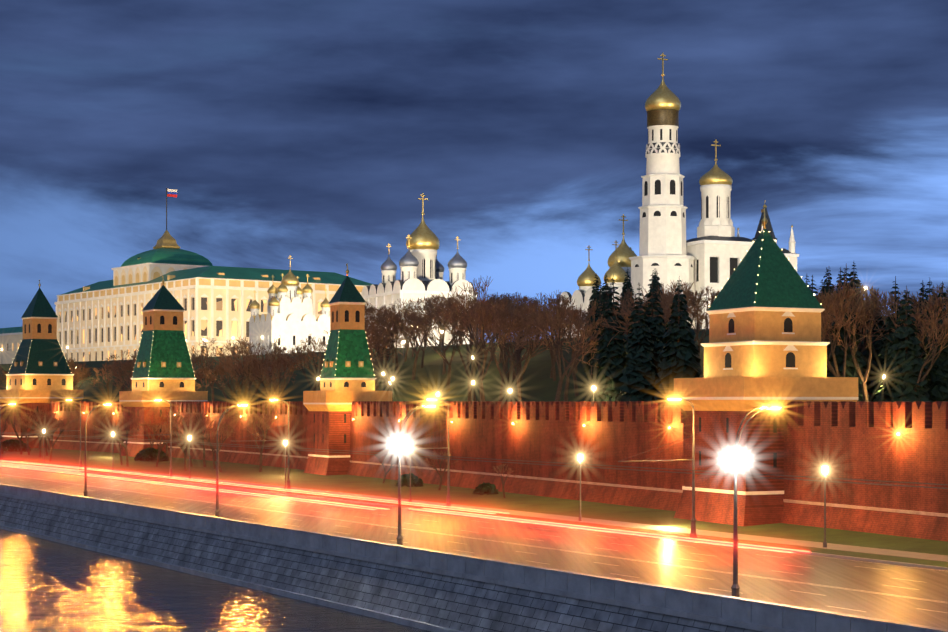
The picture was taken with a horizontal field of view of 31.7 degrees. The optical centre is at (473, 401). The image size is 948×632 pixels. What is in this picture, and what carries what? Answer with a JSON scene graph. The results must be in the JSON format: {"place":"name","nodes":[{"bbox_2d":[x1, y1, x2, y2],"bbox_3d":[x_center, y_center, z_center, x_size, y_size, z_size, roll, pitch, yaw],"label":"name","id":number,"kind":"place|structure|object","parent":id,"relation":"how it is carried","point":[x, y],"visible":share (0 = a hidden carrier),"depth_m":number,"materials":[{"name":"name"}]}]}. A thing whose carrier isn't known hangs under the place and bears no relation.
{"place":"outdoors","nodes":[
{"label":"outdoors","id":0,"kind":"place"},
{"bbox_2d":[0,529,430,631],"bbox_3d":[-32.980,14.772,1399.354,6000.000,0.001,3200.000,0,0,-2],"label":"river water","id":1,"kind":"structure","parent":0,"point":[48,586],"depth_m":122.96,"materials":[{"name":"black liquid"}]},
{"bbox_2d":[0,493,801,631],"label":"embankment wall","id":2,"kind":"structure","parent":0,"point":[426,598],"depth_m":118.16,"materials":[{"name":"grey stone"}]},
{"bbox_2d":[0,483,947,631],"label":"parapet","id":3,"kind":"structure","parent":2,"relation":"on","point":[791,617],"depth_m":99.62,"materials":[{"name":"grey stone"}]},
{"bbox_2d":[0,464,947,628],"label":"road asphalt","id":4,"kind":"structure","parent":0,"point":[843,574],"depth_m":124.75,"materials":[{"name":"grey asphalt"}]},
{"bbox_2d":[0,460,809,552],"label":"light trails","id":5,"kind":"object","parent":4,"relation":"on","point":[343,505],"visible":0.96,"depth_m":169.02,"materials":[{"name":"red"}]},
{"bbox_2d":[0,466,946,612],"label":"lane markings","id":6,"kind":"object","parent":4,"relation":"on","point":[559,549],"visible":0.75,"depth_m":125.55,"materials":[{"name":"paint"}]},
{"bbox_2d":[0,316,947,555],"bbox_3d":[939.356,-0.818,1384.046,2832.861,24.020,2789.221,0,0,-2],"label":"terrain","id":7,"kind":"structure","parent":0,"point":[538,383],"depth_m":272.21,"materials":[{"name":"green plant"}]},
{"bbox_2d":[0,326,22,363],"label":"building wing","id":8,"kind":"structure","parent":7,"relation":"on","point":[11,338],"depth_m":829.62,"materials":[{"name":"grey paint"}]},
{"bbox_2d":[0,280,82,447],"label":"tower","id":9,"kind":"structure","parent":7,"relation":"on","point":[39,375],"depth_m":380.52,"materials":[{"name":"tile"}]},
{"bbox_2d":[0,344,286,400],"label":"bare hill trees","id":10,"kind":"object","parent":7,"relation":"on","point":[207,376],"visible":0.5,"depth_m":332.06,"materials":[{"name":"brown plant"}]},
{"bbox_2d":[0,336,290,400],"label":"bare hill trees","id":11,"kind":"object","parent":7,"relation":"on","point":[239,352],"visible":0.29,"depth_m":321.46,"materials":[{"name":"brown plant"}]},
{"bbox_2d":[0,351,323,400],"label":"bare hill trees","id":12,"kind":"object","parent":7,"relation":"on","point":[96,370],"visible":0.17,"depth_m":384.35,"materials":[{"name":"brown plant"}]},
{"bbox_2d":[119,276,207,456],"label":"tower","id":13,"kind":"structure","parent":7,"relation":"on","point":[163,369],"depth_m":321.98,"materials":[{"name":"tile"}]},
{"bbox_2d":[69,334,326,400],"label":"bare hill trees","id":14,"kind":"object","parent":7,"relation":"on","point":[298,350],"visible":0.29,"depth_m":322.32,"materials":[{"name":"brown plant"}]},
{"bbox_2d":[55,188,371,361],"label":"palace","id":15,"kind":"structure","parent":7,"relation":"on","point":[101,321],"depth_m":627.42,"materials":[{"name":"beige"}]},
{"bbox_2d":[111,345,318,400],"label":"bare hill trees","id":16,"kind":"object","parent":7,"relation":"on","point":[271,365],"visible":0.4,"depth_m":303.29,"materials":[{"name":"brown plant"}]},
{"bbox_2d":[1,439,498,494],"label":"bushes","id":17,"kind":"object","parent":7,"relation":"on","point":[152,453],"visible":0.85,"depth_m":297.83,"materials":[{"name":"green plant"}]},
{"bbox_2d":[115,327,388,400],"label":"bare hill trees","id":18,"kind":"object","parent":7,"relation":"on","point":[202,359],"visible":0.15,"depth_m":363.54,"materials":[{"name":"brown plant"}]},
{"bbox_2d":[1,408,515,497],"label":"bare trees","id":19,"kind":"object","parent":7,"relation":"on","point":[175,427],"visible":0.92,"depth_m":275.91,"materials":[{"name":"brown plant"}]},
{"bbox_2d":[249,255,329,354],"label":"cathedral","id":20,"kind":"structure","parent":7,"relation":"on","point":[290,319],"depth_m":519.95,"materials":[{"name":"white stone"}]},
{"bbox_2d":[303,263,391,474],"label":"tower","id":21,"kind":"structure","parent":7,"relation":"on","point":[347,378],"depth_m":244.16,"materials":[{"name":"tile"}]},
{"bbox_2d":[361,193,476,348],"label":"cathedral","id":22,"kind":"structure","parent":7,"relation":"on","point":[422,268],"depth_m":445.77,"materials":[{"name":"white stone"}]},
{"bbox_2d":[1,286,884,400],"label":"street lamps","id":23,"kind":"object","parent":7,"relation":"on","point":[509,390],"visible":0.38,"depth_m":317.93,"materials":[{"name":"metal"}]},
{"bbox_2d":[365,292,541,385],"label":"bare hill trees","id":24,"kind":"object","parent":7,"relation":"on","point":[390,315],"visible":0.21,"depth_m":328.46,"materials":[{"name":"brown plant"}]},
{"bbox_2d":[367,301,568,384],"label":"bare hill trees","id":25,"kind":"object","parent":7,"relation":"on","point":[508,376],"visible":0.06,"depth_m":288.54,"materials":[{"name":"brown plant"}]},
{"bbox_2d":[366,295,574,389],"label":"bare hill trees","id":26,"kind":"object","parent":7,"relation":"on","point":[513,375],"visible":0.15,"depth_m":316.34,"materials":[{"name":"brown plant"}]},
{"bbox_2d":[2,460,947,569],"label":"pavements","id":27,"kind":"structure","parent":7,"relation":"on","point":[908,554],"depth_m":147.28,"materials":[{"name":"grey concrete"}]},
{"bbox_2d":[42,428,828,546],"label":"promenade lanterns","id":28,"kind":"object","parent":27,"relation":"on","point":[824,465],"visible":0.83,"depth_m":152.79,"materials":[{"name":"metal"}]},
{"bbox_2d":[0,397,947,596],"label":"street lamp poles","id":29,"kind":"object","parent":27,"relation":"on","point":[735,587],"visible":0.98,"depth_m":134.39,"materials":[{"name":"metal"}]},
{"bbox_2d":[2,462,947,566],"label":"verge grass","id":30,"kind":"structure","parent":7,"relation":"on","point":[883,557],"depth_m":142.02,"materials":[{"name":"green plant"}]},
{"bbox_2d":[365,294,588,372],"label":"bare hill trees","id":31,"kind":"object","parent":7,"relation":"on","point":[475,301],"visible":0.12,"depth_m":354.02,"materials":[{"name":"brown plant"}]},
{"bbox_2d":[365,294,592,394],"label":"bare hill trees","id":32,"kind":"object","parent":7,"relation":"on","point":[417,331],"visible":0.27,"depth_m":298.32,"materials":[{"name":"brown plant"}]},
{"bbox_2d":[365,298,592,396],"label":"bare hill trees","id":33,"kind":"object","parent":7,"relation":"on","point":[576,392],"visible":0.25,"depth_m":258.05,"materials":[{"name":"brown plant"}]},
{"bbox_2d":[394,292,565,381],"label":"bare hill trees","id":34,"kind":"object","parent":7,"relation":"on","point":[511,304],"visible":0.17,"depth_m":288.08,"materials":[{"name":"brown plant"}]},
{"bbox_2d":[377,292,589,380],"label":"bare hill trees","id":35,"kind":"object","parent":7,"relation":"on","point":[416,313],"visible":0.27,"depth_m":325.82,"materials":[{"name":"brown plant"}]},
{"bbox_2d":[365,276,618,400],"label":"bare trees","id":36,"kind":"object","parent":7,"relation":"on","point":[484,318],"visible":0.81,"depth_m":251.06,"materials":[{"name":"brown plant"}]},
{"bbox_2d":[44,412,947,541],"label":"fortress wall","id":37,"kind":"structure","parent":7,"relation":"on","point":[917,457],"depth_m":175.91,"materials":[{"name":"brick"}]},
{"bbox_2d":[55,412,903,434],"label":"wall floodlights","id":38,"kind":"object","parent":37,"relation":"on","point":[512,423],"depth_m":193.65,"materials":[{"name":"metal"}]},
{"bbox_2d":[49,401,947,431],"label":"wall battlements","id":39,"kind":"object","parent":37,"relation":"on","point":[925,416],"depth_m":179.21,"materials":[{"name":"brick"}]},
{"bbox_2d":[369,292,623,372],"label":"bare hill trees","id":40,"kind":"object","parent":7,"relation":"on","point":[378,315],"visible":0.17,"depth_m":339.87,"materials":[{"name":"brown plant"}]},
{"bbox_2d":[464,289,718,400],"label":"bare hill trees","id":41,"kind":"object","parent":7,"relation":"on","point":[481,352],"visible":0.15,"depth_m":280.15,"materials":[{"name":"brown plant"}]},
{"bbox_2d":[559,214,636,337],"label":"cathedral","id":42,"kind":"structure","parent":7,"relation":"on","point":[619,261],"depth_m":521.32,"materials":[{"name":"gold metal"}]},
{"bbox_2d":[629,53,695,328],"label":"bell tower","id":43,"kind":"structure","parent":7,"relation":"on","point":[662,246],"depth_m":446.87,"materials":[{"name":"white stone"}]},
{"bbox_2d":[615,280,719,357],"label":"bare hill trees","id":44,"kind":"object","parent":7,"relation":"on","point":[697,318],"visible":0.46,"depth_m":238.40,"materials":[{"name":"brown plant"}]},
{"bbox_2d":[686,139,798,328],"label":"belfry","id":45,"kind":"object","parent":7,"relation":"on","point":[717,249],"visible":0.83,"depth_m":453.94,"materials":[{"name":"white stone"}]},
{"bbox_2d":[580,262,947,401],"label":"evergreen trees","id":46,"kind":"object","parent":7,"relation":"on","point":[652,357],"depth_m":202.78,"materials":[{"name":"green plant"}]},
{"bbox_2d":[674,208,857,525],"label":"tower","id":47,"kind":"structure","parent":7,"relation":"on","point":[765,345],"depth_m":148.52,"materials":[{"name":"brick"}]},
{"bbox_2d":[598,282,947,357],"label":"bare trees","id":48,"kind":"object","parent":7,"relation":"on","point":[890,299],"visible":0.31,"depth_m":181.14,"materials":[{"name":"brown plant"}]},
{"bbox_2d":[868,374,876,396],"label":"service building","id":49,"kind":"structure","parent":7,"relation":"on","point":[872,377],"depth_m":181.40,"materials":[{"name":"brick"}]},
{"bbox_2d":[815,276,946,400],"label":"bare hill trees","id":50,"kind":"object","parent":7,"relation":"on","point":[835,301],"visible":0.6,"depth_m":176.21,"materials":[{"name":"brown plant"}]},
{"bbox_2d":[817,289,947,395],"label":"bare trees","id":51,"kind":"object","parent":7,"relation":"on","point":[934,326],"visible":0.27,"depth_m":165.53,"materials":[{"name":"brown plant"}]},
{"bbox_2d":[0,0,947,342],"label":"sky","id":52,"kind":"structure","parent":0,"point":[313,132],"materials":[{"name":"blue"}]}
]}

